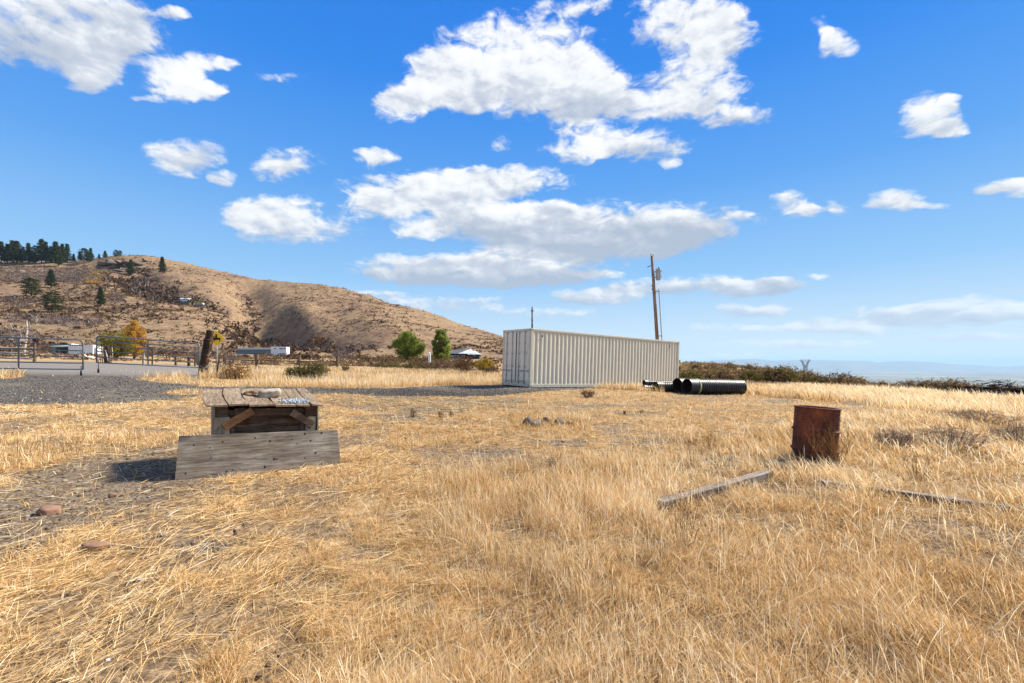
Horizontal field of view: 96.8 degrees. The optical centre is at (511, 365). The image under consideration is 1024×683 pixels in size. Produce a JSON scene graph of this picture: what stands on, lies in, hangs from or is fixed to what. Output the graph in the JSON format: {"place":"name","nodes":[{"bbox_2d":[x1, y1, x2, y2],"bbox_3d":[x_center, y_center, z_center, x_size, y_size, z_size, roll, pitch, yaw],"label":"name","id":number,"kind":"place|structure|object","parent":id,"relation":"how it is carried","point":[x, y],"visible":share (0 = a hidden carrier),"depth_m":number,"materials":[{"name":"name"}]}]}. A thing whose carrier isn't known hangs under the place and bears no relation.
{"place":"outdoors","nodes":[
{"label":"outdoors","id":0,"kind":"place"},
{"bbox_2d":[0,255,502,358],"bbox_3d":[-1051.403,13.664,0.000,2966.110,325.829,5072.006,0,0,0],"label":"hillside","id":1,"kind":"structure","parent":0,"point":[272,320],"depth_m":367.81,"materials":[{"name":"plant"}]},
{"bbox_2d":[0,241,6,262],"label":"pine tree","id":2,"kind":"object","parent":1,"relation":"on","point":[2,246],"visible":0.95,"depth_m":557.65,"materials":[{"name":"green plant"}]},
{"bbox_2d":[6,240,15,262],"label":"pine tree","id":3,"kind":"object","parent":1,"relation":"on","point":[11,244],"visible":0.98,"depth_m":557.84,"materials":[{"name":"green plant"}]},
{"bbox_2d":[8,240,21,262],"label":"pine tree","id":4,"kind":"object","parent":1,"relation":"on","point":[17,247],"visible":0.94,"depth_m":560.33,"materials":[{"name":"green plant"}]},
{"bbox_2d":[22,242,32,262],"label":"pine tree","id":5,"kind":"object","parent":1,"relation":"on","point":[28,247],"visible":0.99,"depth_m":559.97,"materials":[{"name":"green plant"}]},
{"bbox_2d":[18,277,43,294],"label":"pine tree","id":6,"kind":"object","parent":1,"relation":"on","point":[30,288],"visible":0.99,"depth_m":332.04,"materials":[{"name":"green plant"}]},
{"bbox_2d":[34,238,43,262],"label":"pine tree","id":7,"kind":"object","parent":1,"relation":"on","point":[41,244],"visible":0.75,"depth_m":559.67,"materials":[{"name":"green plant"}]},
{"bbox_2d":[41,241,49,262],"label":"pine tree","id":8,"kind":"object","parent":1,"relation":"on","point":[44,251],"visible":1,"depth_m":557.24,"materials":[{"name":"green plant"}]},
{"bbox_2d":[43,269,57,287],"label":"pine tree","id":9,"kind":"object","parent":1,"relation":"on","point":[50,278],"visible":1,"depth_m":382.18,"materials":[{"name":"green plant"}]},
{"bbox_2d":[46,246,54,262],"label":"pine tree","id":10,"kind":"object","parent":1,"relation":"on","point":[49,250],"visible":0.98,"depth_m":558.35,"materials":[{"name":"green plant"}]},
{"bbox_2d":[38,292,65,310],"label":"pine tree","id":11,"kind":"object","parent":1,"relation":"on","point":[53,304],"visible":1,"depth_m":248.09,"materials":[{"name":"green plant"}]},
{"bbox_2d":[49,241,62,261],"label":"pine tree","id":12,"kind":"object","parent":1,"relation":"on","point":[55,244],"visible":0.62,"depth_m":561.01,"materials":[{"name":"green plant"}]},
{"bbox_2d":[53,246,64,265],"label":"pine tree","id":13,"kind":"object","parent":1,"relation":"on","point":[58,256],"visible":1,"depth_m":545.99,"materials":[{"name":"green plant"}]},
{"bbox_2d":[0,265,126,342],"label":"bare thicket","id":14,"kind":"object","parent":1,"relation":"on","point":[66,321],"visible":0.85,"depth_m":302.35,"materials":[{"name":"plant"}]},
{"bbox_2d":[64,244,71,260],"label":"pine tree","id":15,"kind":"object","parent":1,"relation":"on","point":[67,248],"visible":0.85,"depth_m":575.51,"materials":[{"name":"green plant"}]},
{"bbox_2d":[78,248,91,260],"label":"pine tree","id":16,"kind":"object","parent":1,"relation":"on","point":[81,257],"visible":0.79,"depth_m":566.50,"materials":[{"name":"green plant"}]},
{"bbox_2d":[94,287,106,305],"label":"pine tree","id":17,"kind":"object","parent":1,"relation":"on","point":[100,296],"visible":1,"depth_m":277.76,"materials":[{"name":"green plant"}]},
{"bbox_2d":[83,264,155,273],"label":"ledge scrub","id":18,"kind":"object","parent":1,"relation":"on","point":[144,269],"visible":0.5,"depth_m":523.73,"materials":[{"name":"brown plant"}]},
{"bbox_2d":[126,259,134,274],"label":"pine tree","id":19,"kind":"object","parent":1,"relation":"on","point":[130,267],"visible":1,"depth_m":499.44,"materials":[{"name":"green plant"}]},
{"bbox_2d":[157,256,166,273],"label":"pine tree","id":20,"kind":"object","parent":1,"relation":"on","point":[162,264],"visible":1,"depth_m":496.80,"materials":[{"name":"green plant"}]},
{"bbox_2d":[107,272,241,325],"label":"pale gully brush","id":21,"kind":"object","parent":1,"relation":"on","point":[148,282],"visible":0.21,"depth_m":406.71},
{"bbox_2d":[88,270,391,357],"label":"gully thicket","id":22,"kind":"object","parent":1,"relation":"on","point":[252,340],"visible":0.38,"depth_m":360.03,"materials":[{"name":"brown plant"}]},
{"bbox_2d":[0,254,502,360],"bbox_3d":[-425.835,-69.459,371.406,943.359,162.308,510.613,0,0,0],"label":"hillside scrub","id":23,"kind":"object","parent":1,"relation":"on","point":[100,314],"visible":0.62,"depth_m":271.88,"materials":[{"name":"brown plant"}]},
{"bbox_2d":[236,348,277,354],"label":"long shed","id":24,"kind":"structure","parent":1,"relation":"on","point":[251,350],"depth_m":155.50,"materials":[{"name":"grey metal"}]},
{"bbox_2d":[306,334,329,346],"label":"rust brush","id":25,"kind":"object","parent":1,"relation":"on","point":[318,342],"visible":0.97,"depth_m":295.34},
{"bbox_2d":[450,349,480,358],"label":"house","id":26,"kind":"structure","parent":1,"relation":"on","point":[459,352],"depth_m":168.25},
{"bbox_2d":[0,375,593,403],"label":"road gravel","id":27,"kind":"structure","parent":0,"point":[312,390],"depth_m":16.64,"materials":[{"name":"gravel"}]},
{"bbox_2d":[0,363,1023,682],"bbox_3d":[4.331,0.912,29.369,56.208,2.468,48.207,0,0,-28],"label":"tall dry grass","id":28,"kind":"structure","parent":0,"point":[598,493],"depth_m":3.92,"materials":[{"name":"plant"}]},
{"bbox_2d":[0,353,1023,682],"bbox_3d":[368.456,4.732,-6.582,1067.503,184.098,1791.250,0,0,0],"label":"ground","id":29,"kind":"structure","parent":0,"point":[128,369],"depth_m":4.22,"materials":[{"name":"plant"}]},
{"bbox_2d":[0,344,35,361],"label":"rail fence","id":30,"kind":"object","parent":29,"relation":"on","point":[34,353],"visible":0.76,"depth_m":36.27,"materials":[{"name":"brown wood"}]},
{"bbox_2d":[2,313,42,357],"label":"bare tree","id":31,"kind":"object","parent":29,"relation":"on","point":[26,335],"visible":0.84,"depth_m":61.94,"materials":[{"name":"white plant"}]},
{"bbox_2d":[0,336,85,374],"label":"pipe gate","id":32,"kind":"structure","parent":29,"relation":"on","point":[82,356],"depth_m":19.07,"materials":[{"name":"metal"}]},
{"bbox_2d":[36,505,61,515],"bbox_3d":[-4.508,1.416,4.434,0.222,0.097,0.146,0,0,0],"label":"rock","id":33,"kind":"object","parent":29,"relation":"on","point":[46,510],"visible":0.91,"depth_m":4.40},
{"bbox_2d":[50,345,67,354],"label":"open shed","id":34,"kind":"structure","parent":29,"relation":"on","point":[65,347],"depth_m":112.58,"materials":[{"name":"grey metal"}]},
{"bbox_2d":[68,344,100,353],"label":"storage box","id":35,"kind":"object","parent":29,"relation":"on","point":[88,348],"visible":0.59,"depth_m":110.86,"materials":[{"name":"white metal"}]},
{"bbox_2d":[81,541,111,550],"bbox_3d":[-3.288,1.441,3.606,0.205,0.078,0.119,0,0,-17],"label":"rock","id":36,"kind":"object","parent":29,"relation":"on","point":[95,545],"visible":0.9,"depth_m":3.58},
{"bbox_2d":[100,347,112,362],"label":"brace post","id":37,"kind":"object","parent":29,"relation":"on","point":[107,354],"visible":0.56,"depth_m":40.94,"materials":[{"name":"grey wood"}]},
{"bbox_2d":[94,331,135,357],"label":"autumn tree","id":38,"kind":"object","parent":29,"relation":"on","point":[116,349],"visible":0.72,"depth_m":65.54,"materials":[{"name":"green plant"}]},
{"bbox_2d":[121,320,146,358],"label":"autumn tree","id":39,"kind":"object","parent":29,"relation":"on","point":[133,331],"visible":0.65,"depth_m":69.82,"materials":[{"name":"orange plant"}]},
{"bbox_2d":[96,335,199,372],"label":"pipe gate","id":40,"kind":"structure","parent":29,"relation":"on","point":[97,351],"depth_m":22.42,"materials":[{"name":"metal"}]},
{"bbox_2d":[152,447,177,453],"bbox_3d":[-5.551,1.369,7.333,0.075,0.035,0.386,3,3,30],"label":"wood offcut","id":41,"kind":"object","parent":29,"relation":"on","point":[166,450],"visible":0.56,"depth_m":7.29,"materials":[{"name":"brown wood"}]},
{"bbox_2d":[197,330,213,374],"bbox_3d":[-15.016,-0.560,22.286,0.755,2.365,0.467,0,0,0],"label":"gatepost","id":42,"kind":"object","parent":29,"relation":"on","point":[205,359],"visible":0.89,"depth_m":22.16,"materials":[{"name":"wood"}]},
{"bbox_2d":[213,331,223,367],"bbox_3d":[-15.592,-0.633,24.026,0.810,2.410,0.061,0,0,0],"label":"warning sign","id":43,"kind":"object","parent":29,"relation":"on","point":[218,338],"visible":0.77,"depth_m":24.00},
{"bbox_2d":[209,349,251,377],"bbox_3d":[-13.501,-0.158,21.824,2.230,1.540,1.423,0,0,0],"label":"shrub","id":44,"kind":"object","parent":29,"relation":"on","point":[230,361],"visible":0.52,"depth_m":21.64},
{"bbox_2d":[217,360,254,378],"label":"shrub","id":45,"kind":"object","parent":29,"relation":"on","point":[240,370],"visible":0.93,"depth_m":20.87,"materials":[{"name":"plant"}]},
{"bbox_2d":[0,340,501,370],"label":"pasture scrub","id":46,"kind":"object","parent":29,"relation":"on","point":[357,363],"visible":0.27,"depth_m":86.72,"materials":[{"name":"brown plant"}]},
{"bbox_2d":[175,430,340,479],"bbox_3d":[-3.410,1.192,6.262,1.967,0.588,0.032,0,-28,-27],"label":"plywood board","id":47,"kind":"object","parent":29,"relation":"on","point":[202,456],"visible":0.94,"depth_m":6.19,"materials":[{"name":"wood"}]},
{"bbox_2d":[203,388,322,434],"bbox_3d":[-3.834,0.929,6.956,1.481,1.142,1.337,0,0,-35],"label":"wooden well box","id":48,"kind":"object","parent":29,"relation":"on","point":[234,411],"visible":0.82,"depth_m":6.59,"materials":[{"name":"brown wood"}]},
{"bbox_2d":[258,388,280,397],"bbox_3d":[-3.712,0.428,6.965,0.314,0.115,0.228,-4,8,-35],"label":"stone slab","id":49,"kind":"object","parent":48,"relation":"on","point":[270,393],"depth_m":6.88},
{"bbox_2d":[271,397,308,403],"bbox_3d":[-3.339,0.532,6.834,0.490,0.084,0.385,0,0,-36],"label":"crushed stone","id":50,"kind":"object","parent":48,"relation":"in","point":[297,400],"visible":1,"depth_m":6.82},
{"bbox_2d":[270,347,289,355],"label":"horse trailer","id":51,"kind":"object","parent":29,"relation":"on","point":[279,350],"visible":0.85,"depth_m":140.90,"materials":[{"name":"white metal"}]},
{"bbox_2d":[223,354,338,366],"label":"rail fence","id":52,"kind":"object","parent":29,"relation":"on","point":[257,360],"visible":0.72,"depth_m":44.47,"materials":[{"name":"brown wood"}]},
{"bbox_2d":[283,364,308,381],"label":"shrub","id":53,"kind":"object","parent":29,"relation":"on","point":[296,370],"visible":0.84,"depth_m":21.33,"materials":[{"name":"green plant"}]},
{"bbox_2d":[302,357,330,382],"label":"shrub","id":54,"kind":"object","parent":29,"relation":"on","point":[316,369],"visible":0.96,"depth_m":21.41,"materials":[{"name":"green plant"}]},
{"bbox_2d":[329,348,355,362],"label":"shrub","id":55,"kind":"object","parent":29,"relation":"on","point":[338,352],"visible":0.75,"depth_m":99.45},
{"bbox_2d":[343,352,374,362],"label":"shrub","id":56,"kind":"object","parent":29,"relation":"on","point":[362,357],"visible":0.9,"depth_m":88.98,"materials":[{"name":"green plant"}]},
{"bbox_2d":[0,413,737,682],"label":"soil grit","id":57,"kind":"object","parent":29,"relation":"on","point":[258,676],"visible":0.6,"depth_m":4.41,"materials":[{"name":"gravel"}]},
{"bbox_2d":[363,354,406,363],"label":"shrub","id":58,"kind":"object","parent":29,"relation":"on","point":[381,358],"visible":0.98,"depth_m":87.20,"materials":[{"name":"brown plant"}]},
{"bbox_2d":[384,361,403,368],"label":"shrub","id":59,"kind":"object","parent":29,"relation":"on","point":[388,365],"visible":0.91,"depth_m":49.44,"materials":[{"name":"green plant"}]},
{"bbox_2d":[391,330,426,359],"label":"broadleaf tree","id":60,"kind":"object","parent":29,"relation":"on","point":[406,344],"visible":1,"depth_m":117.84,"materials":[{"name":"green plant"}]},
{"bbox_2d":[398,359,421,368],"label":"shrub","id":61,"kind":"object","parent":29,"relation":"on","point":[412,364],"visible":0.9,"depth_m":46.77,"materials":[{"name":"brown plant"}]},
{"bbox_2d":[403,353,438,363],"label":"shrub","id":62,"kind":"object","parent":29,"relation":"on","point":[425,358],"visible":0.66,"depth_m":91.00,"materials":[{"name":"brown plant"}]},
{"bbox_2d":[414,601,434,614],"bbox_3d":[-0.517,1.451,2.695,0.129,0.091,0.084,0,0,-23],"label":"rock","id":63,"kind":"object","parent":29,"relation":"on","point":[427,607],"visible":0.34,"depth_m":2.68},
{"bbox_2d":[417,360,442,369],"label":"shrub","id":64,"kind":"object","parent":29,"relation":"on","point":[425,365],"visible":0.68,"depth_m":47.86,"materials":[{"name":"brown plant"}]},
{"bbox_2d":[431,329,451,361],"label":"broadleaf tree","id":65,"kind":"object","parent":29,"relation":"on","point":[440,349],"visible":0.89,"depth_m":118.93,"materials":[{"name":"green plant"}]},
{"bbox_2d":[427,358,458,370],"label":"shrub","id":66,"kind":"object","parent":29,"relation":"on","point":[447,365],"visible":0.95,"depth_m":45.61,"materials":[{"name":"brown plant"}]},
{"bbox_2d":[453,350,480,372],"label":"shrub","id":67,"kind":"object","parent":29,"relation":"on","point":[463,364],"visible":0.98,"depth_m":39.70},
{"bbox_2d":[475,353,497,371],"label":"shrub","id":68,"kind":"object","parent":29,"relation":"on","point":[486,363],"visible":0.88,"depth_m":43.73,"materials":[{"name":"yellow plant"}]},
{"bbox_2d":[484,365,500,373],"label":"shrub","id":69,"kind":"object","parent":29,"relation":"on","point":[490,369],"visible":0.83,"depth_m":38.84,"materials":[{"name":"brown plant"}]},
{"bbox_2d":[579,389,597,397],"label":"shrub","id":70,"kind":"object","parent":29,"relation":"on","point":[589,393],"visible":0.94,"depth_m":17.51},
{"bbox_2d":[502,328,679,386],"bbox_3d":[5.117,-0.250,26.833,12.266,2.902,2.451,2,0,-36],"label":"shipping container","id":71,"kind":"object","parent":29,"relation":"on","point":[532,357],"visible":0.86,"depth_m":24.34,"materials":[{"name":"metal"}]},
{"bbox_2d":[502,332,516,382],"bbox_3d":[-0.145,-0.425,23.752,0.128,2.600,1.143,2,0,-36],"label":"door","id":72,"kind":"structure","parent":71,"relation":"in","point":[509,352],"depth_m":23.69,"materials":[{"name":"grey paint"}]},
{"bbox_2d":[515,331,530,383],"bbox_3d":[0.538,-0.402,22.808,0.128,2.600,1.143,2,0,-36],"label":"door","id":73,"kind":"structure","parent":71,"relation":"in","point":[522,346],"depth_m":22.81,"materials":[{"name":"grey paint"}]},
{"bbox_2d":[647,254,661,339],"bbox_3d":[12.030,-3.945,37.950,1.474,10.798,0.428,0,0,0],"label":"utility pole","id":74,"kind":"object","parent":29,"relation":"on","point":[658,274],"visible":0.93,"depth_m":37.89,"materials":[{"name":"brown wood"}]},
{"bbox_2d":[642,380,672,384],"bbox_3d":[7.981,0.967,24.575,2.000,0.290,0.290,3,-1,-19],"label":"drain pipe","id":75,"kind":"object","parent":29,"relation":"on","point":[650,382],"visible":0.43,"depth_m":24.31,"materials":[{"name":"black plastic"}]},
{"bbox_2d":[652,382,680,391],"bbox_3d":[8.578,1.150,23.990,2.400,0.540,0.540,2,-1,-19],"label":"drain pipe","id":76,"kind":"object","parent":29,"relation":"on","point":[668,386],"visible":0.47,"depth_m":23.61,"materials":[{"name":"black plastic"}]},
{"bbox_2d":[662,475,710,548],"bbox_3d":[1.383,1.172,3.682,0.405,0.643,0.428,0,0,0],"label":"dry weed","id":77,"kind":"object","parent":29,"relation":"on","point":[688,509],"visible":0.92,"depth_m":3.61,"materials":[{"name":"plant"}]},
{"bbox_2d":[678,368,702,378],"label":"field shrub","id":78,"kind":"object","parent":29,"relation":"on","point":[688,375],"visible":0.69,"depth_m":33.64,"materials":[{"name":"green plant"}]},
{"bbox_2d":[683,433,712,464],"bbox_3d":[2.622,1.163,6.435,0.423,0.559,0.479,0,0,15],"label":"dry weed","id":79,"kind":"object","parent":29,"relation":"on","point":[690,447],"visible":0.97,"depth_m":6.45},
{"bbox_2d":[683,364,716,378],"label":"field shrub","id":80,"kind":"object","parent":29,"relation":"on","point":[709,375],"visible":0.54,"depth_m":35.68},
{"bbox_2d":[672,378,730,392],"bbox_3d":[10.070,1.091,23.853,3.400,0.800,0.800,2,-1,-19],"label":"drain pipe","id":81,"kind":"object","parent":29,"relation":"on","point":[677,382],"visible":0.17,"depth_m":23.64,"materials":[{"name":"black plastic"}]},
{"bbox_2d":[701,429,722,451],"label":"dry weed","id":82,"kind":"object","parent":29,"relation":"on","point":[715,440],"visible":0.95,"depth_m":7.14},
{"bbox_2d":[681,379,746,394],"bbox_3d":[10.281,1.099,23.061,3.450,0.818,0.818,2,-1,-19],"label":"drain pipe","id":83,"kind":"object","parent":29,"relation":"on","point":[710,386],"visible":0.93,"depth_m":22.79,"materials":[{"name":"black plastic"}]},
{"bbox_2d":[656,470,773,511],"bbox_3d":[2.336,1.413,5.096,2.066,0.183,0.121,-1,1,-33],"label":"timber edging","id":84,"kind":"object","parent":29,"relation":"on","point":[760,476],"visible":0.37,"depth_m":5.02,"materials":[{"name":"grey wood"}]},
{"bbox_2d":[712,365,746,379],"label":"field shrub","id":85,"kind":"object","parent":29,"relation":"on","point":[725,373],"visible":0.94,"depth_m":35.66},
{"bbox_2d":[737,369,765,383],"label":"field shrub","id":86,"kind":"object","parent":29,"relation":"on","point":[753,375],"visible":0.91,"depth_m":36.47,"materials":[{"name":"green plant"}]},
{"bbox_2d":[757,364,791,383],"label":"field shrub","id":87,"kind":"object","parent":29,"relation":"on","point":[774,378],"visible":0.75,"depth_m":37.48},
{"bbox_2d":[679,360,874,385],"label":"slope scrub","id":88,"kind":"object","parent":29,"relation":"on","point":[683,366],"visible":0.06,"depth_m":102.03,"materials":[{"name":"plant"}]},
{"bbox_2d":[762,363,800,383],"bbox_3d":[22.295,0.774,38.044,3.615,1.894,3.291,0,0,-22],"label":"field shrub","id":89,"kind":"object","parent":29,"relation":"on","point":[787,376],"visible":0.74,"depth_m":37.27,"materials":[{"name":"green plant"}]},
{"bbox_2d":[773,364,805,383],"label":"field shrub","id":90,"kind":"object","parent":29,"relation":"on","point":[800,376],"visible":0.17,"depth_m":39.65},
{"bbox_2d":[789,366,817,382],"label":"field shrub","id":91,"kind":"object","parent":29,"relation":"on","point":[805,374],"visible":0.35,"depth_m":41.60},
{"bbox_2d":[790,405,841,465],"bbox_3d":[4.438,1.046,6.658,0.614,0.878,0.614,4,0,-20],"label":"steel drum","id":92,"kind":"object","parent":29,"relation":"on","point":[805,416],"visible":0.73,"depth_m":6.45,"materials":[{"name":"metal"}]},
{"bbox_2d":[804,375,831,383],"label":"field shrub","id":93,"kind":"object","parent":29,"relation":"on","point":[815,379],"visible":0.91,"depth_m":38.75,"materials":[{"name":"green plant"}]},
{"bbox_2d":[805,418,858,468],"bbox_3d":[4.375,1.060,6.257,0.989,0.711,0.446,0,0,-17],"label":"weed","id":94,"kind":"object","parent":29,"relation":"on","point":[831,445],"visible":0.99,"depth_m":6.22,"materials":[{"name":"plant"}]},
{"bbox_2d":[820,370,860,384],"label":"field shrub","id":95,"kind":"object","parent":29,"relation":"on","point":[835,378],"visible":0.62,"depth_m":37.89,"materials":[{"name":"green plant"}]},
{"bbox_2d":[829,371,872,387],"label":"field shrub","id":96,"kind":"object","parent":29,"relation":"on","point":[844,379],"visible":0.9,"depth_m":36.79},
{"bbox_2d":[864,421,920,447],"bbox_3d":[6.762,1.249,8.124,0.974,0.524,0.836,0,0,0],"label":"dry bramble","id":97,"kind":"object","parent":29,"relation":"on","point":[893,435],"visible":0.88,"depth_m":8.07,"materials":[{"name":"plant"}]},
{"bbox_2d":[899,377,930,387],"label":"field shrub","id":98,"kind":"object","parent":29,"relation":"on","point":[910,383],"visible":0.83,"depth_m":35.90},
{"bbox_2d":[897,443,936,478],"bbox_3d":[5.138,1.209,5.765,0.375,0.518,0.324,0,0,0],"label":"dry weed","id":99,"kind":"object","parent":29,"relation":"on","point":[915,461],"visible":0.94,"depth_m":5.76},
{"bbox_2d":[816,479,1023,512],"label":"timber edging","id":100,"kind":"object","parent":29,"relation":"on","point":[915,494],"visible":0.32,"depth_m":4.84,"materials":[{"name":"grey wood"}]},
{"bbox_2d":[929,377,962,389],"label":"field shrub","id":101,"kind":"object","parent":29,"relation":"on","point":[940,386],"visible":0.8,"depth_m":34.74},
{"bbox_2d":[897,420,1002,451],"bbox_3d":[7.744,1.249,8.095,1.546,0.560,1.469,0,0,-43],"label":"dry bramble","id":102,"kind":"object","parent":29,"relation":"on","point":[951,437],"visible":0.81,"depth_m":7.97,"materials":[{"name":"plant"}]},
{"bbox_2d":[940,376,970,389],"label":"field shrub","id":103,"kind":"object","parent":29,"relation":"on","point":[955,382],"visible":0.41,"depth_m":34.90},
{"bbox_2d":[928,407,1023,424],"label":"dry bramble","id":104,"kind":"object","parent":29,"relation":"on","point":[980,415],"visible":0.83,"depth_m":12.77,"materials":[{"name":"plant"}]},
{"bbox_2d":[940,379,1023,395],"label":"brush pile","id":105,"kind":"object","parent":29,"relation":"on","point":[1017,391],"visible":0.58,"depth_m":30.73,"materials":[{"name":"plant"}]},
{"bbox_2d":[980,421,1023,442],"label":"dry bramble","id":106,"kind":"object","parent":29,"relation":"on","point":[1016,427],"visible":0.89,"depth_m":9.04,"materials":[{"name":"plant"}]},
{"bbox_2d":[0,370,1023,682],"bbox_3d":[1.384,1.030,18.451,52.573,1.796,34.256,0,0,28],"label":"short dry grass","id":107,"kind":"structure","parent":0,"point":[230,654],"depth_m":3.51,"materials":[{"name":"plant"}]},
{"bbox_2d":[0,0,1023,366],"label":"sky","id":108,"kind":"structure","parent":0,"point":[802,179],"materials":[{"name":"blue"}]},
{"bbox_2d":[702,359,1023,371],"bbox_3d":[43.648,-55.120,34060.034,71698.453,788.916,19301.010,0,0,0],"label":"mountains","id":109,"kind":"structure","parent":0,"point":[851,366],"depth_m":27870.47,"materials":[{"name":"blue"}]},
{"bbox_2d":[805,371,1023,394],"bbox_3d":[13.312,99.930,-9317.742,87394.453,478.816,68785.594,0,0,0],"label":"valley floor","id":110,"kind":"structure","parent":0,"point":[967,376],"depth_m":13649.17,"materials":[{"name":"grey"}]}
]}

